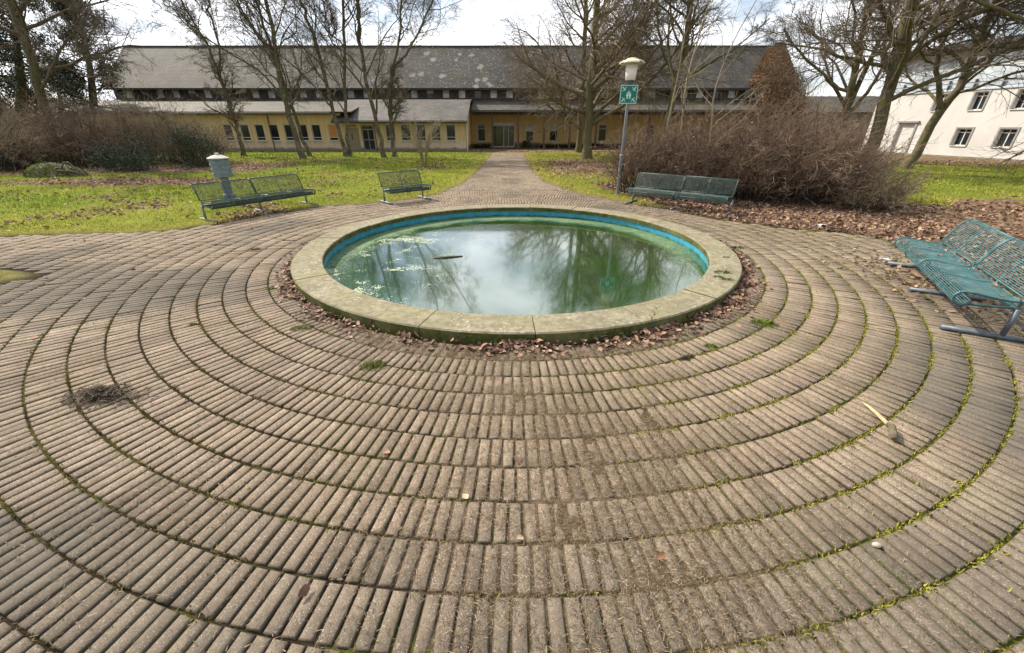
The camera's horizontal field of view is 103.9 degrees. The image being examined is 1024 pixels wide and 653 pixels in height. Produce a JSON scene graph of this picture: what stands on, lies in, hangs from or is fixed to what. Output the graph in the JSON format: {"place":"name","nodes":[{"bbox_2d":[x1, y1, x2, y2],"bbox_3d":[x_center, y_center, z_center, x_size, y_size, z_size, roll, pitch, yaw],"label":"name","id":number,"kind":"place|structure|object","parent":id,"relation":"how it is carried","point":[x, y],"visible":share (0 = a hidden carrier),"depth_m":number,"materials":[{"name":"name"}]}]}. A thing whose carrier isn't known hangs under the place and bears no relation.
{"place":"outdoors","nodes":[
{"label":"outdoors","id":0,"kind":"place"},
{"bbox_2d":[448,153,562,190],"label":"path","id":1,"kind":"structure","parent":0,"point":[512,179],"depth_m":15.76,"materials":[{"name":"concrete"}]},
{"bbox_2d":[0,190,1023,652],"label":"paving","id":2,"kind":"structure","parent":0,"point":[86,452],"depth_m":2.51,"materials":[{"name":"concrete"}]},
{"bbox_2d":[52,382,186,415],"bbox_3d":[-2.954,0.505,3.018,1.021,0.097,0.415,0,27,0],"label":"twig heap","id":3,"kind":"object","parent":2,"relation":"on","point":[103,392],"visible":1,"depth_m":3.01,"materials":[{"name":"brown plant"}]},
{"bbox_2d":[189,174,318,222],"bbox_3d":[-5.939,-3.083,9.446,0.720,0.745,2.486,15,30,27],"label":"park bench","id":4,"kind":"object","parent":2,"relation":"on","point":[238,201],"visible":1,"depth_m":9.27,"materials":[{"name":"metal"}]},
{"bbox_2d":[290,323,314,330],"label":"moss clump","id":5,"kind":"object","parent":2,"relation":"on","point":[300,326],"visible":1,"depth_m":4.09,"materials":[{"name":"plant"}]},
{"bbox_2d":[359,359,388,371],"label":"moss clump","id":6,"kind":"object","parent":2,"relation":"on","point":[380,363],"visible":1,"depth_m":3.44,"materials":[{"name":"plant"}]},
{"bbox_2d":[376,170,431,204],"bbox_3d":[-2.904,-3.789,10.857,1.222,0.745,0.720,-22,34,-36],"label":"park bench","id":7,"kind":"object","parent":2,"relation":"on","point":[419,187],"visible":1,"depth_m":10.80,"materials":[{"name":"metal"}]},
{"bbox_2d":[0,219,1023,652],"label":"joint moss","id":8,"kind":"object","parent":2,"relation":"on","point":[890,471],"visible":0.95,"depth_m":2.93,"materials":[{"name":"plant"}]},
{"bbox_2d":[0,296,1023,652],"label":"plant debris","id":9,"kind":"object","parent":2,"relation":"on","point":[614,540],"visible":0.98,"depth_m":2.08,"materials":[{"name":"brown plant"}]},
{"bbox_2d":[657,552,665,559],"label":"fallen leaf","id":10,"kind":"object","parent":2,"relation":"on","point":[661,555],"visible":1,"depth_m":1.91,"materials":[{"name":"plant"}]},
{"bbox_2d":[624,172,739,215],"bbox_3d":[4.112,-3.301,9.883,2.486,0.745,0.720,21,33,36],"label":"park bench","id":11,"kind":"object","parent":2,"relation":"on","point":[701,196],"visible":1,"depth_m":9.79,"materials":[{"name":"metal"}]},
{"bbox_2d":[703,342,716,348],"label":"moss clump","id":12,"kind":"object","parent":2,"relation":"on","point":[711,345],"visible":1,"depth_m":3.76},
{"bbox_2d":[749,316,778,328],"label":"moss clump","id":13,"kind":"object","parent":2,"relation":"on","point":[768,323],"visible":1,"depth_m":4.18,"materials":[{"name":"plant"}]},
{"bbox_2d":[862,402,897,439],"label":"broken branch","id":14,"kind":"object","parent":2,"relation":"on","point":[892,430],"visible":1,"depth_m":2.70,"materials":[{"name":"grey plant"}]},
{"bbox_2d":[887,218,1023,342],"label":"park bench","id":15,"kind":"object","parent":2,"relation":"on","point":[969,274],"visible":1,"depth_m":4.44,"materials":[{"name":"blue metal"}]},
{"bbox_2d":[0,145,1023,652],"bbox_3d":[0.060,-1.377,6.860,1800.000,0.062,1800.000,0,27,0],"label":"ground","id":16,"kind":"structure","parent":0,"point":[10,275],"depth_m":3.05,"materials":[{"name":"plant"}]},
{"bbox_2d":[0,2,54,153],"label":"conifer","id":17,"kind":"object","parent":16,"relation":"on","point":[3,59],"visible":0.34,"depth_m":24.09,"materials":[{"name":"green plant"}]},
{"bbox_2d":[0,138,58,169],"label":"evergreen shrub","id":18,"kind":"object","parent":16,"relation":"on","point":[27,160],"visible":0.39,"depth_m":18.39,"materials":[{"name":"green plant"}]},
{"bbox_2d":[0,103,74,171],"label":"bush","id":19,"kind":"object","parent":16,"relation":"on","point":[17,141],"visible":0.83,"depth_m":17.91,"materials":[{"name":"plant"}]},
{"bbox_2d":[0,0,90,152],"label":"conifer","id":20,"kind":"object","parent":16,"relation":"on","point":[20,72],"visible":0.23,"depth_m":26.63,"materials":[{"name":"green plant"}]},
{"bbox_2d":[0,75,106,163],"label":"bush","id":21,"kind":"object","parent":16,"relation":"on","point":[40,116],"visible":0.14,"depth_m":21.32,"materials":[{"name":"plant"}]},
{"bbox_2d":[9,53,98,125],"bbox_3d":[-35.801,-17.524,31.888,6.012,7.110,5.352,0,27,0],"label":"conifer","id":22,"kind":"object","parent":16,"relation":"on","point":[79,82],"visible":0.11,"depth_m":31.23,"materials":[{"name":"green plant"}]},
{"bbox_2d":[23,162,89,177],"bbox_3d":[-18.240,-6.346,16.179,2.861,0.616,1.315,0,27,0],"label":"mossy mound","id":23,"kind":"object","parent":16,"relation":"on","point":[50,169],"visible":1,"depth_m":15.95,"materials":[{"name":"plant"}]},
{"bbox_2d":[0,89,160,167],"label":"bush","id":24,"kind":"object","parent":16,"relation":"on","point":[54,133],"visible":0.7,"depth_m":19.24,"materials":[{"name":"plant"}]},
{"bbox_2d":[0,0,174,162],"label":"bare tree","id":25,"kind":"object","parent":16,"relation":"on","point":[16,11],"visible":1,"depth_m":19.93,"materials":[{"name":"brown plant"}]},
{"bbox_2d":[41,0,137,106],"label":"conifer","id":26,"kind":"object","parent":16,"relation":"on","point":[58,4],"visible":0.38,"depth_m":31.92,"materials":[{"name":"green plant"}]},
{"bbox_2d":[61,128,194,171],"bbox_3d":[-16.965,-7.704,17.941,5.795,2.158,2.349,0,27,0],"label":"evergreen shrub","id":27,"kind":"object","parent":16,"relation":"on","point":[114,158],"visible":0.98,"depth_m":17.72,"materials":[{"name":"green plant"}]},
{"bbox_2d":[53,69,214,164],"bbox_3d":[-20.471,-11.541,22.103,7.508,4.636,7.130,0,27,0],"label":"bush","id":28,"kind":"object","parent":16,"relation":"on","point":[138,122],"visible":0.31,"depth_m":21.28,"materials":[{"name":"plant"}]},
{"bbox_2d":[118,105,243,164],"bbox_3d":[-17.373,-10.309,21.592,5.616,2.890,5.751,0,27,0],"label":"bush","id":29,"kind":"object","parent":16,"relation":"on","point":[163,137],"visible":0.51,"depth_m":21.00,"materials":[{"name":"plant"}]},
{"bbox_2d":[159,122,229,167],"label":"evergreen shrub","id":30,"kind":"object","parent":16,"relation":"on","point":[188,140],"visible":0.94,"depth_m":19.46,"materials":[{"name":"green plant"}]},
{"bbox_2d":[150,0,252,155],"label":"birch tree","id":31,"kind":"object","parent":16,"relation":"on","point":[230,107],"visible":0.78,"depth_m":25.09,"materials":[{"name":"brown plant"}]},
{"bbox_2d":[206,153,234,198],"bbox_3d":[-8.000,-4.144,11.122,0.524,1.250,0.524,0,27,0],"label":"vent post","id":32,"kind":"object","parent":16,"relation":"on","point":[221,169],"visible":0.93,"depth_m":10.88,"materials":[{"name":"metal"}]},
{"bbox_2d":[144,0,328,158],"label":"birch tree","id":33,"kind":"object","parent":16,"relation":"on","point":[272,55],"visible":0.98,"depth_m":21.85,"materials":[{"name":"brown plant"}]},
{"bbox_2d":[210,0,353,156],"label":"birch tree","id":34,"kind":"object","parent":16,"relation":"on","point":[307,149],"visible":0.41,"depth_m":24.91,"materials":[{"name":"brown plant"}]},
{"bbox_2d":[229,0,367,156],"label":"birch tree","id":35,"kind":"object","parent":16,"relation":"on","point":[343,145],"visible":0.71,"depth_m":23.39,"materials":[{"name":"brown plant"}]},
{"bbox_2d":[278,0,381,156],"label":"birch tree","id":36,"kind":"object","parent":16,"relation":"on","point":[344,86],"visible":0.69,"depth_m":24.16,"materials":[{"name":"brown plant"}]},
{"bbox_2d":[304,0,418,157],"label":"birch tree","id":37,"kind":"object","parent":16,"relation":"on","point":[358,33],"visible":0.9,"depth_m":23.16,"materials":[{"name":"brown plant"}]},
{"bbox_2d":[389,104,447,166],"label":"vase shrub","id":38,"kind":"object","parent":16,"relation":"on","point":[426,145],"visible":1,"depth_m":19.39,"materials":[{"name":"brown plant"}]},
{"bbox_2d":[368,0,473,156],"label":"birch tree","id":39,"kind":"object","parent":16,"relation":"on","point":[393,109],"visible":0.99,"depth_m":23.91,"materials":[{"name":"brown plant"}]},
{"bbox_2d":[55,45,803,150],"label":"long building","id":40,"kind":"structure","parent":16,"relation":"on","point":[459,82],"depth_m":35.55,"materials":[{"name":"paint"}]},
{"bbox_2d":[139,90,148,97],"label":"window","id":41,"kind":"structure","parent":40,"relation":"in","point":[141,91],"depth_m":35.87,"materials":[{"name":"grey glass"}]},
{"bbox_2d":[171,90,179,97],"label":"window","id":42,"kind":"structure","parent":40,"relation":"in","point":[175,93],"depth_m":35.84,"materials":[{"name":"grey glass"}]},
{"bbox_2d":[187,90,195,97],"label":"window","id":43,"kind":"structure","parent":40,"relation":"in","point":[191,95],"depth_m":35.86,"materials":[{"name":"grey glass"}]},
{"bbox_2d":[222,124,234,140],"bbox_3d":[-22.810,-15.569,32.225,0.814,1.229,0.250,0,27,0],"label":"window","id":44,"kind":"structure","parent":40,"relation":"in","point":[227,131],"depth_m":32.27,"materials":[{"name":"glass"}]},
{"bbox_2d":[239,124,251,140],"bbox_3d":[-21.460,-15.569,32.225,0.814,1.229,0.250,0,27,0],"label":"window","id":45,"kind":"structure","parent":40,"relation":"in","point":[244,128],"depth_m":32.30,"materials":[{"name":"glass"}]},
{"bbox_2d":[251,90,259,97],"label":"window","id":46,"kind":"structure","parent":40,"relation":"in","point":[255,95],"depth_m":35.87,"materials":[{"name":"grey glass"}]},
{"bbox_2d":[254,124,265,140],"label":"window","id":47,"kind":"structure","parent":40,"relation":"in","point":[259,129],"depth_m":32.30,"materials":[{"name":"glass"}]},
{"bbox_2d":[267,90,275,97],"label":"window","id":48,"kind":"structure","parent":40,"relation":"in","point":[271,94],"depth_m":35.87,"materials":[{"name":"grey glass"}]},
{"bbox_2d":[269,124,280,140],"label":"window","id":49,"kind":"structure","parent":40,"relation":"in","point":[274,129],"depth_m":32.30,"materials":[{"name":"glass"}]},
{"bbox_2d":[283,124,293,140],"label":"window","id":50,"kind":"structure","parent":40,"relation":"in","point":[289,136],"depth_m":32.30,"materials":[{"name":"glass"}]},
{"bbox_2d":[300,124,308,140],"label":"window","id":51,"kind":"structure","parent":40,"relation":"in","point":[303,126],"depth_m":32.30,"materials":[{"name":"glass"}]},
{"bbox_2d":[311,124,322,140],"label":"window","id":52,"kind":"structure","parent":40,"relation":"in","point":[316,131],"depth_m":32.30,"materials":[{"name":"glass"}]},
{"bbox_2d":[327,124,338,140],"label":"window","id":53,"kind":"structure","parent":40,"relation":"in","point":[333,134],"depth_m":32.29,"materials":[{"name":"orange paint"}]},
{"bbox_2d":[347,90,354,97],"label":"window","id":54,"kind":"structure","parent":40,"relation":"in","point":[350,93],"depth_m":35.85,"materials":[{"name":"grey glass"}]},
{"bbox_2d":[348,128,360,149],"bbox_3d":[-12.825,-15.140,32.412,0.990,1.690,0.070,0,27,0],"label":"door panel","id":55,"kind":"structure","parent":40,"relation":"in","point":[353,137],"depth_m":32.40,"materials":[{"name":"wood"}]},
{"bbox_2d":[361,125,375,149],"bbox_3d":[-11.605,-15.279,32.499,0.980,1.870,0.100,0,27,0],"label":"porch door","id":56,"kind":"structure","parent":40,"relation":"in","point":[367,130],"depth_m":32.50,"materials":[{"name":"grey paint"}]},
{"bbox_2d":[385,124,395,140],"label":"window","id":57,"kind":"structure","parent":40,"relation":"in","point":[386,125],"depth_m":32.30,"materials":[{"name":"glass"}]},
{"bbox_2d":[400,124,410,140],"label":"window","id":58,"kind":"structure","parent":40,"relation":"in","point":[403,129],"depth_m":32.30,"materials":[{"name":"glass"}]},
{"bbox_2d":[410,90,417,97],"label":"window","id":59,"kind":"structure","parent":40,"relation":"in","point":[414,93],"depth_m":35.84,"materials":[{"name":"grey glass"}]},
{"bbox_2d":[416,124,425,140],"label":"window","id":60,"kind":"structure","parent":40,"relation":"in","point":[419,126],"depth_m":32.27,"materials":[{"name":"glass"}]},
{"bbox_2d":[426,90,433,97],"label":"window","id":61,"kind":"structure","parent":40,"relation":"in","point":[430,93],"depth_m":35.84,"materials":[{"name":"grey glass"}]},
{"bbox_2d":[431,124,440,140],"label":"window","id":62,"kind":"structure","parent":40,"relation":"in","point":[438,130],"depth_m":32.33,"materials":[{"name":"glass"}]},
{"bbox_2d":[442,90,449,97],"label":"window","id":63,"kind":"structure","parent":40,"relation":"in","point":[445,93],"depth_m":35.85,"materials":[{"name":"grey glass"}]},
{"bbox_2d":[446,124,455,140],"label":"window","id":64,"kind":"structure","parent":40,"relation":"in","point":[450,128],"depth_m":32.30,"materials":[{"name":"glass"}]},
{"bbox_2d":[458,90,465,97],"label":"window","id":65,"kind":"structure","parent":40,"relation":"in","point":[461,93],"depth_m":35.86,"materials":[{"name":"grey glass"}]},
{"bbox_2d":[474,90,481,97],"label":"window","id":66,"kind":"structure","parent":40,"relation":"in","point":[477,93],"depth_m":35.87,"materials":[{"name":"grey glass"}]},
{"bbox_2d":[477,124,485,141],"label":"window","id":67,"kind":"structure","parent":40,"relation":"in","point":[480,127],"depth_m":37.41,"materials":[{"name":"glass"}]},
{"bbox_2d":[490,90,496,97],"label":"window","id":68,"kind":"structure","parent":40,"relation":"in","point":[493,93],"depth_m":35.86,"materials":[{"name":"glass"}]},
{"bbox_2d":[526,124,533,141],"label":"window","id":69,"kind":"structure","parent":40,"relation":"in","point":[530,133],"depth_m":37.38,"materials":[{"name":"glass"}]},
{"bbox_2d":[549,124,557,141],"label":"window","id":70,"kind":"structure","parent":40,"relation":"in","point":[553,138],"depth_m":37.45,"materials":[{"name":"glass"}]},
{"bbox_2d":[597,124,606,141],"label":"window","id":71,"kind":"structure","parent":40,"relation":"in","point":[602,127],"depth_m":37.38,"materials":[{"name":"glass"}]},
{"bbox_2d":[728,90,735,97],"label":"window","id":72,"kind":"structure","parent":40,"relation":"in","point":[731,92],"depth_m":35.84,"materials":[{"name":"glass"}]},
{"bbox_2d":[474,144,489,147],"bbox_3d":[-2.795,-16.833,37.386,1.526,0.459,1.211,0,27,0],"label":"wall planting","id":73,"kind":"object","parent":16,"relation":"on","point":[482,146],"depth_m":37.17,"materials":[{"name":"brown plant"}]},
{"bbox_2d":[2,89,992,117],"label":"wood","id":74,"kind":"object","parent":16,"relation":"on","point":[115,99],"depth_m":41.14,"materials":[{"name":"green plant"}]},
{"bbox_2d":[0,150,1023,596],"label":"leaf litter","id":75,"kind":"object","parent":16,"relation":"on","point":[738,298],"visible":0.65,"depth_m":8.35,"materials":[{"name":"plant"}]},
{"bbox_2d":[290,204,741,344],"bbox_3d":[0.060,-1.275,6.910,6.866,0.472,6.864,0,27,0],"label":"fountain basin","id":76,"kind":"object","parent":16,"relation":"on","point":[314,281],"visible":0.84,"depth_m":4.48,"materials":[{"name":"stone"}]},
{"bbox_2d":[325,216,706,315],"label":"water","id":77,"kind":"structure","parent":76,"relation":"in","point":[521,265],"depth_m":6.17,"materials":[{"name":"liquid"}]},
{"bbox_2d":[522,141,530,147],"bbox_3d":[1.367,-16.925,37.250,0.854,0.722,1.052,0,27,0],"label":"wall planting","id":78,"kind":"object","parent":16,"relation":"on","point":[525,144],"depth_m":37.14,"materials":[{"name":"green plant"}]},
{"bbox_2d":[487,0,676,154],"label":"bare tree","id":79,"kind":"object","parent":16,"relation":"on","point":[578,148],"visible":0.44,"depth_m":26.98,"materials":[{"name":"brown plant"}]},
{"bbox_2d":[535,143,655,147],"bbox_3d":[8.361,-16.828,37.293,12.406,0.536,1.236,0,27,0],"label":"wall planting","id":80,"kind":"object","parent":16,"relation":"on","point":[565,146],"depth_m":37.21,"materials":[{"name":"brown plant"}]},
{"bbox_2d":[486,0,743,158],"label":"bare tree","id":81,"kind":"object","parent":16,"relation":"on","point":[604,18],"visible":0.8,"depth_m":22.67,"materials":[{"name":"brown plant"}]},
{"bbox_2d":[615,57,644,195],"bbox_3d":[3.130,-5.387,11.170,0.660,3.530,0.660,0,27,0],"label":"street lamp","id":82,"kind":"object","parent":16,"relation":"on","point":[631,64],"visible":0.95,"depth_m":10.56,"materials":[{"name":"metal"}]},
{"bbox_2d":[619,85,637,103],"bbox_3d":[3.115,-6.218,10.741,0.450,0.430,0.118,0,27,0],"label":"assembly point sign","id":83,"kind":"object","parent":82,"relation":"attached to","point":[628,94],"visible":1,"depth_m":10.69,"materials":[{"name":"metal"}]},
{"bbox_2d":[586,99,727,194],"bbox_3d":[4.250,-5.294,11.937,4.294,2.562,4.028,0,27,0],"label":"bush","id":84,"kind":"object","parent":16,"relation":"on","point":[625,167],"visible":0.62,"depth_m":11.55,"materials":[{"name":"brown plant"}]},
{"bbox_2d":[655,4,712,146],"bbox_3d":[5.586,-7.938,13.950,2.201,5.407,1.140,0,27,0],"label":"sapling","id":85,"kind":"object","parent":16,"relation":"on","point":[676,85],"visible":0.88,"depth_m":13.41,"materials":[{"name":"brown plant"}]},
{"bbox_2d":[618,0,787,142],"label":"bare tree","id":86,"kind":"object","parent":16,"relation":"on","point":[690,25],"visible":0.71,"depth_m":19.23,"materials":[{"name":"brown plant"}]},
{"bbox_2d":[670,0,739,140],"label":"sapling","id":87,"kind":"object","parent":16,"relation":"on","point":[687,79],"visible":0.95,"depth_m":11.87,"materials":[{"name":"brown plant"}]},
{"bbox_2d":[616,78,825,200],"bbox_3d":[5.734,-5.431,11.632,5.659,3.076,5.118,0,27,0],"label":"bush","id":88,"kind":"object","parent":16,"relation":"on","point":[718,130],"visible":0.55,"depth_m":10.87,"materials":[{"name":"brown plant"}]},
{"bbox_2d":[665,0,786,191],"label":"sapling","id":89,"kind":"object","parent":16,"relation":"on","point":[712,104],"visible":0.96,"depth_m":10.28,"materials":[{"name":"brown plant"}]},
{"bbox_2d":[738,41,819,135],"bbox_3d":[23.575,-20.475,35.230,6.127,8.812,7.891,21,33,35],"label":"tree","id":90,"kind":"object","parent":16,"relation":"on","point":[776,88],"visible":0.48,"depth_m":34.66,"materials":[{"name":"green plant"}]},
{"bbox_2d":[692,88,907,186],"bbox_3d":[9.421,-6.292,13.363,6.178,3.068,5.416,0,27,0],"label":"bush","id":91,"kind":"object","parent":16,"relation":"on","point":[831,133],"visible":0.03,"depth_m":12.85,"materials":[{"name":"brown plant"}]},
{"bbox_2d":[682,79,943,205],"bbox_3d":[7.356,-4.867,10.641,5.384,2.957,5.138,12,29,23],"label":"bush","id":92,"kind":"object","parent":16,"relation":"on","point":[829,163],"visible":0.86,"depth_m":10.02,"materials":[{"name":"brown plant"}]},
{"bbox_2d":[797,96,879,139],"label":"outbuilding","id":93,"kind":"structure","parent":16,"relation":"on","point":[863,111],"depth_m":42.05,"materials":[{"name":"concrete"}]},
{"bbox_2d":[787,117,935,204],"bbox_3d":[9.316,-4.463,10.800,3.870,2.094,3.566,0,27,0],"label":"bush","id":94,"kind":"object","parent":16,"relation":"on","point":[903,175],"visible":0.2,"depth_m":10.41,"materials":[{"name":"brown plant"}]},
{"bbox_2d":[821,167,931,212],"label":"bush","id":95,"kind":"object","parent":16,"relation":"on","point":[885,200],"visible":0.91,"depth_m":9.43,"materials":[{"name":"plant"}]},
{"bbox_2d":[744,0,1021,144],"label":"spreading tree","id":96,"kind":"object","parent":16,"relation":"on","point":[852,86],"visible":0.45,"depth_m":21.21,"materials":[{"name":"brown plant"}]},
{"bbox_2d":[748,0,1023,166],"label":"spreading tree","id":97,"kind":"object","parent":16,"relation":"on","point":[901,42],"visible":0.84,"depth_m":15.68,"materials":[{"name":"brown plant"}]},
{"bbox_2d":[843,0,1023,168],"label":"spreading tree","id":98,"kind":"object","parent":16,"relation":"on","point":[946,102],"visible":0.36,"depth_m":17.41,"materials":[{"name":"brown plant"}]},
{"bbox_2d":[861,34,1023,161],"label":"white building","id":99,"kind":"structure","parent":16,"relation":"on","point":[968,121],"depth_m":25.38,"materials":[{"name":"paint"}]},
{"bbox_2d":[891,123,915,152],"bbox_3d":[28.206,-13.539,28.856,0.120,2.010,1.014,-5,27,-10],"label":"entrance door","id":100,"kind":"structure","parent":99,"relation":"in","point":[902,137],"depth_m":28.85,"materials":[{"name":"metal"}]},
{"bbox_2d":[916,60,934,73],"bbox_3d":[28.162,-17.646,27.260,0.250,0.749,1.244,-5,27,-10],"label":"window","id":101,"kind":"structure","parent":99,"relation":"in","point":[925,64],"depth_m":27.38,"materials":[{"name":"glass"}]},
{"bbox_2d":[939,58,958,71],"bbox_3d":[28.421,-17.067,26.102,0.250,0.749,1.244,-5,27,-10],"label":"window","id":102,"kind":"structure","parent":99,"relation":"in","point":[940,68],"depth_m":26.20,"materials":[{"name":"glass"}]},
{"bbox_2d":[949,128,971,146],"bbox_3d":[28.873,-12.120,25.706,0.250,1.039,0.894,-5,27,-10],"label":"window","id":103,"kind":"structure","parent":99,"relation":"in","point":[962,136],"depth_m":25.77,"materials":[{"name":"glass"}]},
{"bbox_2d":[967,91,989,110],"bbox_3d":[28.884,-13.905,24.758,0.250,1.039,0.774,-5,27,-10],"label":"window","id":104,"kind":"structure","parent":99,"relation":"in","point":[979,101],"depth_m":24.82,"materials":[{"name":"glass"}]},
{"bbox_2d":[989,50,1013,66],"bbox_3d":[28.939,-15.908,23.788,0.250,0.749,1.244,-5,27,-10],"label":"window","id":105,"kind":"structure","parent":99,"relation":"in","point":[1011,53],"depth_m":23.69,"materials":[{"name":"glass"}]},
{"bbox_2d":[993,129,1017,147],"bbox_3d":[29.304,-11.158,23.785,0.250,1.039,0.894,-5,27,-10],"label":"window","id":106,"kind":"structure","parent":99,"relation":"in","point":[1007,135],"depth_m":23.80,"materials":[{"name":"glass"}]},
{"bbox_2d":[1009,89,1023,109],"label":"window","id":107,"kind":"structure","parent":99,"relation":"in","point":[1018,104],"depth_m":23.11,"materials":[{"name":"glass"}]},
{"bbox_2d":[1014,50,1023,63],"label":"window","id":108,"kind":"structure","parent":99,"relation":"in","point":[1018,61],"depth_m":23.03,"materials":[{"name":"white paint"}]},
{"bbox_2d":[865,0,1023,179],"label":"spreading tree","id":109,"kind":"object","parent":16,"relation":"on","point":[987,4],"visible":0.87,"depth_m":14.50,"materials":[{"name":"brown plant"}]},
{"bbox_2d":[0,0,1023,105],"label":"sky","id":110,"kind":"structure","parent":0,"point":[478,20],"materials":[{"name":"white"}]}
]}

